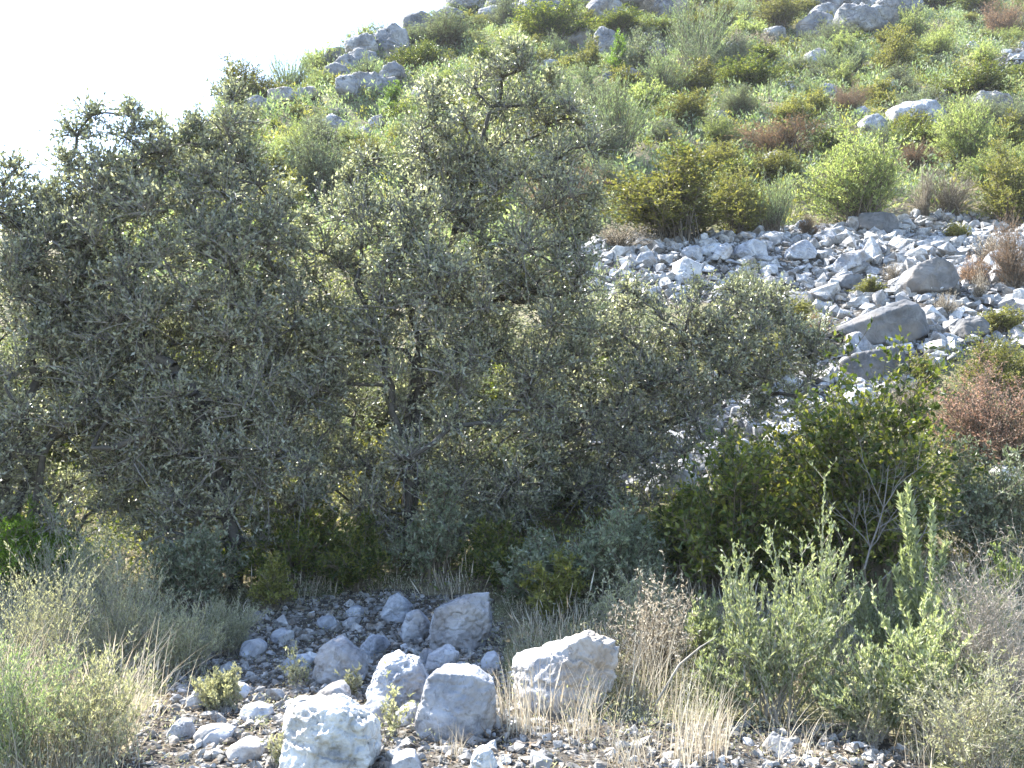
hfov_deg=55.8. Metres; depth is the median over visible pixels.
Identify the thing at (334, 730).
boulder
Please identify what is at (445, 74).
lime green bush
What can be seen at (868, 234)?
stone
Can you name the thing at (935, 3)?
mastic bush
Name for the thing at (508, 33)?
lime green bush
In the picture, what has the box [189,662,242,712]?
herb bush
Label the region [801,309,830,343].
heath bush
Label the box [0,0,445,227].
sky
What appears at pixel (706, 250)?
stone
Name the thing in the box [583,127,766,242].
kermes oak bush
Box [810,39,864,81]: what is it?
rosemary bush
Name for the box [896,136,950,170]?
heath bush
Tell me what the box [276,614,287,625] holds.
stone
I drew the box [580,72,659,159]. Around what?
rosemary bush
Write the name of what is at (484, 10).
rock
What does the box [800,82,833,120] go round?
kermes oak bush
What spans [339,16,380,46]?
lime green bush
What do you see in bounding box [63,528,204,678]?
herb bush
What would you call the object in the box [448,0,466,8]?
grey green bush
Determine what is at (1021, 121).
grey green bush
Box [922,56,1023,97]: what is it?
mastic bush
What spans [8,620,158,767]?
herb bush
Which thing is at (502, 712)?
dry grass clump
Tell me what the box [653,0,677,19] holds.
rock
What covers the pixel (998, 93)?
rock
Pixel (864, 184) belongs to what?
lime green bush
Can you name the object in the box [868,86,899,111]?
kermes oak bush
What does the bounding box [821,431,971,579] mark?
dead branch
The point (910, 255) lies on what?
scree rubble
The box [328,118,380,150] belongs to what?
lime green bush
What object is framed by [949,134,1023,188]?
lime green bush
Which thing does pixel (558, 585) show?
kermes oak bush
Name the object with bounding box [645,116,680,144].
grey green bush
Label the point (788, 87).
rock
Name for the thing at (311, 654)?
stone
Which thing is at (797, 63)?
grey green bush
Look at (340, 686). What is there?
stone block
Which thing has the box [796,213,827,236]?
heath bush
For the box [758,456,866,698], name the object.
resinous shrub
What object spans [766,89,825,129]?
kermes oak bush
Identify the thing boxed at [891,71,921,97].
grey green bush
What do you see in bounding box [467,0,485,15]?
kermes oak bush
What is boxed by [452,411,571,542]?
grey green bush
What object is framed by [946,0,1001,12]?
mastic bush
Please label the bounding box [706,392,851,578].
mastic bush
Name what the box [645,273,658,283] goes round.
stone
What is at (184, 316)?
mastic bush
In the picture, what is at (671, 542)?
mastic bush
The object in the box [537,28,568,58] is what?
rosemary bush
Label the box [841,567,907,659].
resinous shrub
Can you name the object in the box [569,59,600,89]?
rosemary bush
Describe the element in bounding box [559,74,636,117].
grey green bush
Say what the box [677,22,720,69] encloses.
rosemary bush
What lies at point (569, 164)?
grey green bush
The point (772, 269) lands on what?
stone
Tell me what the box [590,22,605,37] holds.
lime green bush
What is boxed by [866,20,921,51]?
kermes oak bush
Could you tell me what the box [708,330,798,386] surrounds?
kermes oak bush
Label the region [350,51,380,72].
rosemary bush
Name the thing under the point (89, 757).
dry grass clump
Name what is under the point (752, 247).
boulder
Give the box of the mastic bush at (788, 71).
[775,61,804,84]
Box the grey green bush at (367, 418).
[303,313,490,467]
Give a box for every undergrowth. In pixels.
[0,544,1023,767]
[1,300,1023,610]
[89,0,1023,292]
[110,587,896,767]
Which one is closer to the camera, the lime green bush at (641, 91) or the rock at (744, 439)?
the rock at (744, 439)
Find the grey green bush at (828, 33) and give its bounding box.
[794,15,861,48]
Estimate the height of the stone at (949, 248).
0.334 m
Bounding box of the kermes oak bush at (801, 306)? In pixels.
[774,298,816,326]
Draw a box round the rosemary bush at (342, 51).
[332,39,345,54]
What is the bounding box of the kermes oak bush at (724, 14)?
[686,0,743,29]
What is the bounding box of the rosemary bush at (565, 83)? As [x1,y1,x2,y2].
[543,73,575,105]
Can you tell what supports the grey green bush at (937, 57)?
on the hillside
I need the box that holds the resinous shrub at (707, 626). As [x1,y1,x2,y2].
[659,587,727,667]
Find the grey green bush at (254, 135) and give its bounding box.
[145,96,276,188]
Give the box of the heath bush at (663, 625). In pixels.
[589,550,707,690]
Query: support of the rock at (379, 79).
on the hillside
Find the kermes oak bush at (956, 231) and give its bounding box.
[941,219,971,236]
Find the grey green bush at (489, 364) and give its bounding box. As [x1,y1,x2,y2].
[433,301,529,388]
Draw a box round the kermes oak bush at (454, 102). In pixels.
[422,91,464,115]
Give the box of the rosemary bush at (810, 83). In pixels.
[794,68,831,97]
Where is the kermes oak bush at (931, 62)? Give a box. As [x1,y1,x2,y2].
[911,59,951,81]
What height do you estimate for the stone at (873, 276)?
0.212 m
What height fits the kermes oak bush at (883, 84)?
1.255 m
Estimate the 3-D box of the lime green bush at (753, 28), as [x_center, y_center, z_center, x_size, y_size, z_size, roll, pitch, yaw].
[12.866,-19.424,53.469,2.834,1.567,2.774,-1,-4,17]
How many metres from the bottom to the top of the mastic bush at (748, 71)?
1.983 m
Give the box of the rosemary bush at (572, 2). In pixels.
[553,0,586,9]
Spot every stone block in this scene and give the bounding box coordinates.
[193,723,236,746]
[226,735,266,763]
[238,681,250,700]
[239,638,266,658]
[239,701,273,721]
[270,627,287,643]
[283,653,312,669]
[316,680,350,697]
[317,615,337,628]
[345,605,363,617]
[363,695,390,717]
[396,702,417,726]
[419,648,432,662]
[480,651,499,671]
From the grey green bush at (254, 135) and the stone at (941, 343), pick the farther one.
the grey green bush at (254, 135)
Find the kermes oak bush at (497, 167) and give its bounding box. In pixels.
[480,144,518,195]
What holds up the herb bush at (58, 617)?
on the hillside
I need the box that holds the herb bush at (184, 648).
[131,591,231,681]
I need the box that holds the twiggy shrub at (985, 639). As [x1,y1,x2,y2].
[909,510,1023,738]
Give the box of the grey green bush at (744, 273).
[728,258,775,312]
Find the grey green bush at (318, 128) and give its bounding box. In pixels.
[294,110,343,149]
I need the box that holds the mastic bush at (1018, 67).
[997,62,1023,80]
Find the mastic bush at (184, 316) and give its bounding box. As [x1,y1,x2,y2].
[161,282,246,371]
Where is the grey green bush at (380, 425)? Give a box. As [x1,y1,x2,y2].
[319,364,402,454]
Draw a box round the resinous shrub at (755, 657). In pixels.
[716,562,863,727]
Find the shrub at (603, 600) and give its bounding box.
[580,556,718,643]
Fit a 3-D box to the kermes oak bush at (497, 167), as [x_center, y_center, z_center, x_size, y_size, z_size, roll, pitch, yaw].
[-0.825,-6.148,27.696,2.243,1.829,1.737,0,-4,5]
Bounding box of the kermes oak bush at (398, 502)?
[372,478,428,557]
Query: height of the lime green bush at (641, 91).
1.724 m
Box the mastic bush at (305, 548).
[213,476,355,590]
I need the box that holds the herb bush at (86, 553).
[15,503,158,626]
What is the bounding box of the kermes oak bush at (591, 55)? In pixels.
[572,34,602,71]
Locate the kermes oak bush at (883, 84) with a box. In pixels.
[860,76,896,106]
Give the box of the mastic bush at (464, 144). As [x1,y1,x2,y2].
[434,133,492,168]
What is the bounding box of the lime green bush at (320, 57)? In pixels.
[295,34,339,79]
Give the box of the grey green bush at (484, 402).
[389,342,524,454]
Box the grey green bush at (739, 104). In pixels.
[711,82,772,118]
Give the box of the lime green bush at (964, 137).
[924,75,1016,173]
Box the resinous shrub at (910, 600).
[891,479,968,660]
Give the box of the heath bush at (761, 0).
[750,0,772,5]
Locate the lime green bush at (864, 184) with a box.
[773,115,919,222]
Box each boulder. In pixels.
[166,717,195,740]
[186,691,205,709]
[278,693,381,767]
[312,635,368,686]
[360,634,390,656]
[365,649,428,708]
[380,592,412,623]
[389,748,421,767]
[399,609,429,641]
[414,663,496,741]
[425,644,459,675]
[428,592,491,651]
[469,744,497,767]
[511,630,618,719]
[636,251,655,264]
[671,256,702,283]
[680,245,702,257]
[713,243,732,261]
[733,239,767,258]
[784,240,816,260]
[829,299,929,344]
[832,249,868,270]
[836,273,862,289]
[839,344,905,380]
[841,331,873,353]
[858,212,898,233]
[897,256,959,294]
[951,316,990,338]
[986,464,1023,483]
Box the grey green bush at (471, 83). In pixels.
[448,69,499,96]
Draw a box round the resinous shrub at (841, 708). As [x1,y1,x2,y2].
[807,643,921,744]
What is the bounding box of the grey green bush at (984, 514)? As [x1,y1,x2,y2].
[917,430,1023,570]
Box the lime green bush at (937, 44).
[914,21,957,57]
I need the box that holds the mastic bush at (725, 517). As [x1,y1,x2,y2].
[643,417,844,614]
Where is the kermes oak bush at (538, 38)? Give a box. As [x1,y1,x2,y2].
[529,32,552,50]
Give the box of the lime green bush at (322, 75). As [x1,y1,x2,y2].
[307,59,336,93]
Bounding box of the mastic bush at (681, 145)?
[660,137,697,158]
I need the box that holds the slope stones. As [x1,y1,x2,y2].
[1,568,1021,767]
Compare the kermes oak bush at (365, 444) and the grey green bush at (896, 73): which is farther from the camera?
the grey green bush at (896, 73)
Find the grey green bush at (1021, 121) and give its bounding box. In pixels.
[990,91,1023,129]
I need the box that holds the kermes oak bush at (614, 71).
[606,60,646,93]
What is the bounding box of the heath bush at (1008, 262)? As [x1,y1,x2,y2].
[980,204,1023,288]
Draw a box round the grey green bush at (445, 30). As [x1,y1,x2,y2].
[401,0,496,49]
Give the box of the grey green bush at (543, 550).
[490,526,579,605]
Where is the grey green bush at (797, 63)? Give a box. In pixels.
[787,54,814,71]
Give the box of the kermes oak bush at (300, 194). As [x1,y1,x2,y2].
[244,165,308,222]
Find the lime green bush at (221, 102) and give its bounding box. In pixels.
[211,93,237,114]
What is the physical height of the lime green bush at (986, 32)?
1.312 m
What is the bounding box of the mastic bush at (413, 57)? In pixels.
[378,37,451,77]
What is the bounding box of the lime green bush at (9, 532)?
[0,492,109,595]
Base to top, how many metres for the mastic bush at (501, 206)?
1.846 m
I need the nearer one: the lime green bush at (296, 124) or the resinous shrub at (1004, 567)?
the resinous shrub at (1004, 567)
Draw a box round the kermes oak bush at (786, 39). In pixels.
[775,34,803,54]
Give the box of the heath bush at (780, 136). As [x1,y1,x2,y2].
[725,107,826,158]
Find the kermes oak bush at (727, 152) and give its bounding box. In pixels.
[694,134,747,175]
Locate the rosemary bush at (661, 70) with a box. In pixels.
[629,37,698,92]
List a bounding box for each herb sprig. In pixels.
[257,714,284,767]
[275,640,311,687]
[334,662,363,695]
[374,659,415,738]
[848,655,891,748]
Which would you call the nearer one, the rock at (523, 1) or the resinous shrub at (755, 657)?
the resinous shrub at (755, 657)
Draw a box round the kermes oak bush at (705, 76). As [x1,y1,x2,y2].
[669,55,721,98]
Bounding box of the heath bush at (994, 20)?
[975,0,1023,37]
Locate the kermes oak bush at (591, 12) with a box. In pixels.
[575,5,601,24]
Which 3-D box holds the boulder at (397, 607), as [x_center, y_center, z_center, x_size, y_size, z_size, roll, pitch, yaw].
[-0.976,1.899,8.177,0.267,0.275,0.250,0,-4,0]
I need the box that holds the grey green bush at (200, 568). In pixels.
[138,514,249,615]
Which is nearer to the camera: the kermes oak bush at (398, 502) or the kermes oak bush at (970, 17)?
the kermes oak bush at (398, 502)
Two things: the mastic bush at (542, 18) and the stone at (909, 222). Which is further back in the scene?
the mastic bush at (542, 18)
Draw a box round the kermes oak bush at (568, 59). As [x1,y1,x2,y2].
[555,51,581,72]
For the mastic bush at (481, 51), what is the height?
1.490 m
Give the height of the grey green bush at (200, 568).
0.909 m
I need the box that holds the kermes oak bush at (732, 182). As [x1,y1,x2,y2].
[709,152,770,234]
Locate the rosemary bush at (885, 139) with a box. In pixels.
[867,111,914,154]
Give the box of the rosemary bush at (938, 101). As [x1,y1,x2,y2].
[917,93,952,113]
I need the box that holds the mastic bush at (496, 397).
[475,351,566,439]
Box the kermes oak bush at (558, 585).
[514,544,591,622]
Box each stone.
[178,688,191,694]
[179,698,187,705]
[219,661,234,673]
[245,671,254,676]
[265,689,284,701]
[266,650,275,655]
[273,713,281,721]
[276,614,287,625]
[277,630,293,644]
[282,698,293,708]
[306,651,316,661]
[342,617,360,627]
[367,656,372,663]
[386,747,400,761]
[400,643,407,650]
[485,729,490,737]
[487,740,496,748]
[494,715,502,728]
[530,750,552,767]
[542,732,551,742]
[585,235,601,245]
[609,245,630,257]
[609,268,616,276]
[640,246,647,252]
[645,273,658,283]
[651,286,661,291]
[666,241,676,246]
[671,759,681,767]
[701,243,720,255]
[702,265,714,272]
[709,282,732,301]
[724,230,733,235]
[725,259,734,263]
[730,406,749,419]
[742,737,754,745]
[751,225,765,234]
[760,231,783,239]
[760,264,778,275]
[762,731,793,757]
[801,272,811,277]
[803,754,811,762]
[804,283,813,288]
[808,282,840,296]
[819,240,828,245]
[820,226,843,234]
[825,263,851,270]
[828,279,838,283]
[835,231,849,243]
[836,271,850,276]
[846,216,858,230]
[851,741,873,748]
[863,236,883,256]
[864,231,882,240]
[867,274,880,280]
[888,236,910,248]
[888,276,899,283]
[897,214,910,221]
[902,218,915,229]
[914,227,930,236]
[917,245,932,252]
[917,293,931,301]
[917,339,945,351]
[923,305,941,314]
[924,299,934,303]
[935,357,946,366]
[937,242,957,255]
[943,333,959,339]
[981,215,989,221]
[981,225,993,233]
[983,250,1013,264]
[989,266,1002,280]
[1013,288,1023,298]
[1015,299,1023,310]
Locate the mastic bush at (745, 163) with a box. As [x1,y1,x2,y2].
[713,157,760,186]
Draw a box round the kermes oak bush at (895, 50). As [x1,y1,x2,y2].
[858,24,931,75]
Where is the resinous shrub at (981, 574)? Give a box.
[911,548,1022,678]
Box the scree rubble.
[323,208,1023,506]
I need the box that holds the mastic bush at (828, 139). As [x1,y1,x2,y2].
[806,124,857,162]
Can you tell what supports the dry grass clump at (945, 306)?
on the hillside
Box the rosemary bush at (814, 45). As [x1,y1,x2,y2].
[802,31,840,59]
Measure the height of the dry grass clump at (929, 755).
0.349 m
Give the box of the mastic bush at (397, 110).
[379,98,428,123]
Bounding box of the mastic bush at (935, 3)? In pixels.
[923,0,961,12]
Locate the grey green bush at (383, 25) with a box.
[377,20,390,30]
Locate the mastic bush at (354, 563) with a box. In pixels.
[313,505,396,594]
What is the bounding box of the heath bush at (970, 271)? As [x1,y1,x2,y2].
[956,253,994,284]
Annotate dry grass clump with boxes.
[0,596,93,714]
[0,649,119,767]
[15,677,160,767]
[66,612,206,729]
[428,716,472,759]
[486,669,512,723]
[487,646,568,740]
[530,652,627,749]
[577,706,706,767]
[593,218,664,247]
[598,614,707,719]
[611,606,713,662]
[638,0,661,17]
[657,645,739,767]
[667,669,759,759]
[725,27,748,43]
[740,699,831,767]
[749,29,778,50]
[860,705,998,767]
[879,258,905,280]
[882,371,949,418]
[906,161,934,215]
[929,288,964,313]
[930,17,945,33]
[966,228,1010,263]
[968,265,990,296]
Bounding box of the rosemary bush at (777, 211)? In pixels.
[737,150,798,231]
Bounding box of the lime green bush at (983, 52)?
[967,40,1003,66]
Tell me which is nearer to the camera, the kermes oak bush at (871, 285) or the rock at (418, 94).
the kermes oak bush at (871, 285)
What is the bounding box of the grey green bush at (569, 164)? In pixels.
[537,133,597,177]
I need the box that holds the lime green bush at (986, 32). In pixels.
[978,26,1005,42]
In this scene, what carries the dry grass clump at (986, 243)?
on the hillside
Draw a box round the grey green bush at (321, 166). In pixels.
[267,109,364,207]
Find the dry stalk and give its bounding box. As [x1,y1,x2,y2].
[649,638,714,726]
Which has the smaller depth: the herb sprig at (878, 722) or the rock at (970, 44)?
the herb sprig at (878, 722)
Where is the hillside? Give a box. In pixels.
[0,1,1023,767]
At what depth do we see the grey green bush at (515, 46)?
46.94 m
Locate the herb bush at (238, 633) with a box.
[196,589,272,657]
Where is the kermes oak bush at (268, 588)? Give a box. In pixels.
[246,549,297,611]
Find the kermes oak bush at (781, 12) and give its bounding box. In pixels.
[744,0,807,27]
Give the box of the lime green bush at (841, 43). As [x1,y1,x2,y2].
[822,19,863,63]
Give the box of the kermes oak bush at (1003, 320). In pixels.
[977,303,1023,334]
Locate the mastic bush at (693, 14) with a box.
[682,5,702,29]
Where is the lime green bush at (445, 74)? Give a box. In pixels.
[419,64,455,90]
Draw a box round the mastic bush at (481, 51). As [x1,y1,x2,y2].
[471,39,504,67]
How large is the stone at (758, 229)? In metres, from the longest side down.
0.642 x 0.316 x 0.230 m
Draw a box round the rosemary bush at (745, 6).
[732,0,756,20]
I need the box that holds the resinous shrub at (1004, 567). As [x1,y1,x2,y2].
[972,542,1023,602]
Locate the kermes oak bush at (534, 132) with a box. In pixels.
[512,117,551,149]
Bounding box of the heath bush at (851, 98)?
[824,72,872,116]
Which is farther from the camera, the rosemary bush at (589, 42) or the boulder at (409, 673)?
the rosemary bush at (589, 42)
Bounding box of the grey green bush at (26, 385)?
[0,315,65,460]
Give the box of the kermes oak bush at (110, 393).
[18,287,221,461]
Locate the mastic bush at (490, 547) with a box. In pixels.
[453,512,528,592]
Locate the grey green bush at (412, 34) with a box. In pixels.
[402,23,428,46]
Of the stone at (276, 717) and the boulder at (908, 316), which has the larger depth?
the boulder at (908, 316)
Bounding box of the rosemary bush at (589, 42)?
[581,29,595,50]
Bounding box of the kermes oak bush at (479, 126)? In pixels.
[455,115,489,139]
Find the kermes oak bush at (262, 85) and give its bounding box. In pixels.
[206,47,290,104]
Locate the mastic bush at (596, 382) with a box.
[541,305,626,417]
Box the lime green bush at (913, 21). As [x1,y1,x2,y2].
[898,0,938,39]
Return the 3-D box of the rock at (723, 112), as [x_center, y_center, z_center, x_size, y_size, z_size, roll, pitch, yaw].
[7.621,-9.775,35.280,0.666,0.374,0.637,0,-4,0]
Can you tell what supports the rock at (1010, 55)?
on the hillside
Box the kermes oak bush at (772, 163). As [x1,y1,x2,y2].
[747,140,808,184]
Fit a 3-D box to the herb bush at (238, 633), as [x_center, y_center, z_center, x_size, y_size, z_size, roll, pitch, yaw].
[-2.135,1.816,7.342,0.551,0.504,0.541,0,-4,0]
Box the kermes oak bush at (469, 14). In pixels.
[459,9,487,24]
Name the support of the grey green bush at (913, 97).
on the hillside
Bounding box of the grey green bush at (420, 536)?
[375,468,474,584]
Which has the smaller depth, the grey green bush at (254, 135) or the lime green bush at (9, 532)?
the lime green bush at (9, 532)
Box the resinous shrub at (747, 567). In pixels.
[715,538,773,679]
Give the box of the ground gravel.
[124,590,913,767]
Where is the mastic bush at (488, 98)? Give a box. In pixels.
[458,82,515,121]
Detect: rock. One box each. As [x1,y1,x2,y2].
[244,95,269,114]
[244,97,269,104]
[267,86,296,106]
[296,87,317,99]
[322,113,341,132]
[323,62,351,83]
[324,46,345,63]
[327,108,347,115]
[334,119,353,133]
[335,53,358,71]
[335,74,359,100]
[344,32,377,54]
[348,47,378,66]
[352,71,389,98]
[356,126,372,136]
[368,114,387,128]
[373,22,409,56]
[376,38,399,53]
[378,61,406,83]
[379,51,394,58]
[384,76,398,90]
[402,11,434,35]
[411,88,440,102]
[432,6,464,26]
[444,0,484,13]
[477,5,500,17]
[485,0,518,6]
[518,0,552,12]
[542,59,556,66]
[550,0,572,18]
[563,26,593,48]
[585,0,625,18]
[593,26,616,57]
[602,72,612,81]
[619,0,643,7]
[621,68,638,75]
[639,0,654,8]
[645,465,696,497]
[648,39,666,59]
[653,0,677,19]
[676,0,686,11]
[703,435,751,463]
[713,110,730,116]
[763,426,794,450]
[764,26,786,41]
[783,81,794,89]
[795,10,833,38]
[805,48,826,66]
[806,0,868,6]
[809,2,839,14]
[822,83,838,97]
[832,2,898,37]
[837,387,875,414]
[852,106,869,115]
[857,114,887,133]
[867,0,876,5]
[875,0,924,14]
[885,103,901,121]
[888,99,946,124]
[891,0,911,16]
[907,0,916,13]
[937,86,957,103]
[966,41,978,49]
[971,90,1013,107]
[993,41,1023,80]
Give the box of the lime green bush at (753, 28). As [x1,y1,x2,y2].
[720,11,769,40]
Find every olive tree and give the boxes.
[0,144,162,579]
[4,61,356,589]
[264,23,628,571]
[461,260,845,540]
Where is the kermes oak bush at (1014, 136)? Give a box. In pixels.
[987,105,1023,154]
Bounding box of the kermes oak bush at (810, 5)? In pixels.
[792,0,819,16]
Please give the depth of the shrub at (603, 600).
7.44 m
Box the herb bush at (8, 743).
[0,629,96,767]
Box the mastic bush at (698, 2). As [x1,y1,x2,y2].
[689,0,718,6]
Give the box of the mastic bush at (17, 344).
[0,313,85,372]
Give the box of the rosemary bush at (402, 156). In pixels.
[378,92,454,197]
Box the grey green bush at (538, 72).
[529,62,555,81]
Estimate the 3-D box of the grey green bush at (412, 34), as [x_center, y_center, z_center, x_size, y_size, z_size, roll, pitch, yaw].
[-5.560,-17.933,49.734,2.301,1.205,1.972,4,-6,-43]
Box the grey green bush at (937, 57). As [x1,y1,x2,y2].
[930,52,950,68]
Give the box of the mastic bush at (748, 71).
[712,46,784,92]
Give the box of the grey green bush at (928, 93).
[916,83,949,107]
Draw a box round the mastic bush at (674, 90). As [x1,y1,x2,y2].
[658,81,683,104]
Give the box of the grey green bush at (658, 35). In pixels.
[641,25,673,45]
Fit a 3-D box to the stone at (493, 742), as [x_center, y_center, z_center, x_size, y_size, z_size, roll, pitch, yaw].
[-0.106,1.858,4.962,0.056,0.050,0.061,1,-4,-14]
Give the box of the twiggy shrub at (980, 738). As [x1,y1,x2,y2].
[878,617,1023,767]
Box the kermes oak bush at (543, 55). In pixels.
[532,44,558,64]
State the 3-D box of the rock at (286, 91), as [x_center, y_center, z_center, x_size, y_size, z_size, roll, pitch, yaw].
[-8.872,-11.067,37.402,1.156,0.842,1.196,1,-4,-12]
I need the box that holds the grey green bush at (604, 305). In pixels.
[560,257,679,388]
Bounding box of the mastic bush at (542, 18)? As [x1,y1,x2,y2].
[507,0,604,43]
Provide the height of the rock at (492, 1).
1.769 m
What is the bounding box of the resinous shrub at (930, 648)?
[841,580,992,738]
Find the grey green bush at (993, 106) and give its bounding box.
[956,83,1023,132]
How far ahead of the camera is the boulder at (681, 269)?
19.20 m
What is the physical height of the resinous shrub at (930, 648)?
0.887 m
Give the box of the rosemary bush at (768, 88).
[759,75,787,101]
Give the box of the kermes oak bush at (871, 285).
[844,273,886,292]
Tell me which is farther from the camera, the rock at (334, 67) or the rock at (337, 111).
the rock at (334, 67)
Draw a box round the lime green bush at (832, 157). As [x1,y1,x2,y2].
[821,135,858,167]
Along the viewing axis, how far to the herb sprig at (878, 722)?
5.23 m
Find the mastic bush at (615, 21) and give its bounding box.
[589,2,644,34]
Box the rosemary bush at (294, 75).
[261,41,318,90]
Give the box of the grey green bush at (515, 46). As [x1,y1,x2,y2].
[499,32,536,58]
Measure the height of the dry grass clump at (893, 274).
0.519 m
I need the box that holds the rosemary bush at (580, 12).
[574,5,588,20]
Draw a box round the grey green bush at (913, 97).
[883,86,917,115]
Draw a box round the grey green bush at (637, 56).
[610,13,664,76]
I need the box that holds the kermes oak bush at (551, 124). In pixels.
[529,100,568,137]
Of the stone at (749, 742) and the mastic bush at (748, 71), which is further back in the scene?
the mastic bush at (748, 71)
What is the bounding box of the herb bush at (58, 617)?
[0,540,107,686]
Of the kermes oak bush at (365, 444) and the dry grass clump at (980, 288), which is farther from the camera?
the dry grass clump at (980, 288)
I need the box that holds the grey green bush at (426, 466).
[390,421,474,497]
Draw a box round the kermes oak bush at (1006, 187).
[965,131,1023,227]
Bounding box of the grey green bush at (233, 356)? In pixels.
[195,298,282,405]
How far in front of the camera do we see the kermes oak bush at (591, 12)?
58.43 m
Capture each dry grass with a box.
[0,538,1023,767]
[1,295,1023,595]
[135,2,1023,295]
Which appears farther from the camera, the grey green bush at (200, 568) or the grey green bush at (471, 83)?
the grey green bush at (471, 83)
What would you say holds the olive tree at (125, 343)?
on the hillside
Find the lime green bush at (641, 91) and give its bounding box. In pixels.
[624,74,672,115]
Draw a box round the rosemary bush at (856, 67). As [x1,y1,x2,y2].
[837,36,868,74]
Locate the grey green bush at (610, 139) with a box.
[576,118,626,162]
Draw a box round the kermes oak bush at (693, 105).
[654,86,713,126]
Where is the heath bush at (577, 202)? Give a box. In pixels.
[519,159,619,230]
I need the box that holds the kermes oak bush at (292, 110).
[286,104,308,121]
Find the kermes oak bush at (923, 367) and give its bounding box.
[900,341,945,388]
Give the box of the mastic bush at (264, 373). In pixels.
[211,278,362,418]
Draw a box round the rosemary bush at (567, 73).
[537,61,587,95]
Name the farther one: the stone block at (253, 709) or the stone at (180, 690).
the stone at (180, 690)
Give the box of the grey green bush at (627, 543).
[556,480,678,601]
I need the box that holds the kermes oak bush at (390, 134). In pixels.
[383,120,412,149]
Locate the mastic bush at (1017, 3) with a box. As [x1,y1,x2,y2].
[1005,0,1023,8]
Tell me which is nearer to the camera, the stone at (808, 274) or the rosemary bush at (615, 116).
the stone at (808, 274)
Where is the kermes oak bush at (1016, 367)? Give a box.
[952,323,1023,401]
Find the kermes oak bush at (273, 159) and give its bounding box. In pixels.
[256,151,290,180]
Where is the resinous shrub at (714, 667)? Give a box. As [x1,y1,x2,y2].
[690,630,749,720]
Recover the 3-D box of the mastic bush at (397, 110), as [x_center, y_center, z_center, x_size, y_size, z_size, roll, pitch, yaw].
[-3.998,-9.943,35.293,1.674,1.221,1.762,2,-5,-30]
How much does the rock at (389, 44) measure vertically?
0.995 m
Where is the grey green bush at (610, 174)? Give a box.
[589,154,634,196]
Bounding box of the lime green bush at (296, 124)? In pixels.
[265,115,324,164]
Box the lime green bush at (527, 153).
[508,135,541,165]
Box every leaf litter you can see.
[1,498,1023,708]
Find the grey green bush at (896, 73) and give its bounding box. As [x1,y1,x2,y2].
[881,60,917,84]
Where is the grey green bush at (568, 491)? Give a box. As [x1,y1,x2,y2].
[543,436,625,515]
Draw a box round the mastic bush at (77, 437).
[41,310,243,477]
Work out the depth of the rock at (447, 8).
58.86 m
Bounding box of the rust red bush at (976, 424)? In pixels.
[911,339,1023,475]
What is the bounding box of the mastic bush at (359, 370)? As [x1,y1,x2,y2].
[288,270,399,393]
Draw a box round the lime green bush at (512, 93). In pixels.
[497,78,525,115]
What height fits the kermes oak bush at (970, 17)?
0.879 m
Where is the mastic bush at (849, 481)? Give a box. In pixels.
[744,315,988,612]
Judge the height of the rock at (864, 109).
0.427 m
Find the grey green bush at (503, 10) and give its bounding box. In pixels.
[479,0,525,29]
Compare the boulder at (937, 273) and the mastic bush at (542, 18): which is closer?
the boulder at (937, 273)
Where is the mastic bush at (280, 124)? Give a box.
[268,117,285,133]
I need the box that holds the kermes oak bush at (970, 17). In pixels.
[958,11,979,25]
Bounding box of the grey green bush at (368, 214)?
[341,198,390,227]
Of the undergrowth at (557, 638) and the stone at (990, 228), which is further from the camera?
the stone at (990, 228)
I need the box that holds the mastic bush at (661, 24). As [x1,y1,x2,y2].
[634,10,678,37]
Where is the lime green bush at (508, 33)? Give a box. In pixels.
[493,23,524,48]
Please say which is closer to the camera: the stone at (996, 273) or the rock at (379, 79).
the stone at (996, 273)
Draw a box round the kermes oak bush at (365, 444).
[334,423,402,520]
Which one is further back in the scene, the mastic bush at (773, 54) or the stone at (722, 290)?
the mastic bush at (773, 54)
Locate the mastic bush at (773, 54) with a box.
[745,40,779,65]
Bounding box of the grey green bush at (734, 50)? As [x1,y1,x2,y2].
[701,26,756,67]
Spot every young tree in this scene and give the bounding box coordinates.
[378,79,401,113]
[604,28,627,69]
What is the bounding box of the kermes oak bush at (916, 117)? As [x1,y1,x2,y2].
[893,102,936,132]
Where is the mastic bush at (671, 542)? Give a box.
[641,481,700,588]
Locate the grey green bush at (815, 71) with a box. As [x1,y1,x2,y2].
[804,60,839,85]
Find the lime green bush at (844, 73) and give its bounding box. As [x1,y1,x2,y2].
[826,54,867,90]
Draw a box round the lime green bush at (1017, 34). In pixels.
[999,24,1023,44]
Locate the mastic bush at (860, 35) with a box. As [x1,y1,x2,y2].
[853,30,871,43]
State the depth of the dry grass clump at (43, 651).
5.72 m
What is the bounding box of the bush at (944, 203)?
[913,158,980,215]
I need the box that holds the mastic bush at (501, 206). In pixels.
[423,181,517,226]
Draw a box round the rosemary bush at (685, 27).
[663,0,753,73]
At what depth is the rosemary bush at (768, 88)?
38.23 m
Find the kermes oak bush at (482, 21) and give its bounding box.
[472,13,496,29]
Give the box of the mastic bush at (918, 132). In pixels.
[884,111,944,160]
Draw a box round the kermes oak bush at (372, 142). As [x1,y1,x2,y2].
[338,128,398,171]
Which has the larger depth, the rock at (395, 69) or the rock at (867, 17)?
the rock at (867, 17)
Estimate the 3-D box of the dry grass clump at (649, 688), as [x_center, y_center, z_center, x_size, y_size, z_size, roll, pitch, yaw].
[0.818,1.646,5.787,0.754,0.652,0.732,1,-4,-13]
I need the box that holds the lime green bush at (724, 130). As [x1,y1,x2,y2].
[696,109,751,149]
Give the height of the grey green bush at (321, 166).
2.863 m
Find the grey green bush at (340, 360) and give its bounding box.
[283,330,365,410]
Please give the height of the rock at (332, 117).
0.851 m
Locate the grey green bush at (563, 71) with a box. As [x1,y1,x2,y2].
[555,63,574,83]

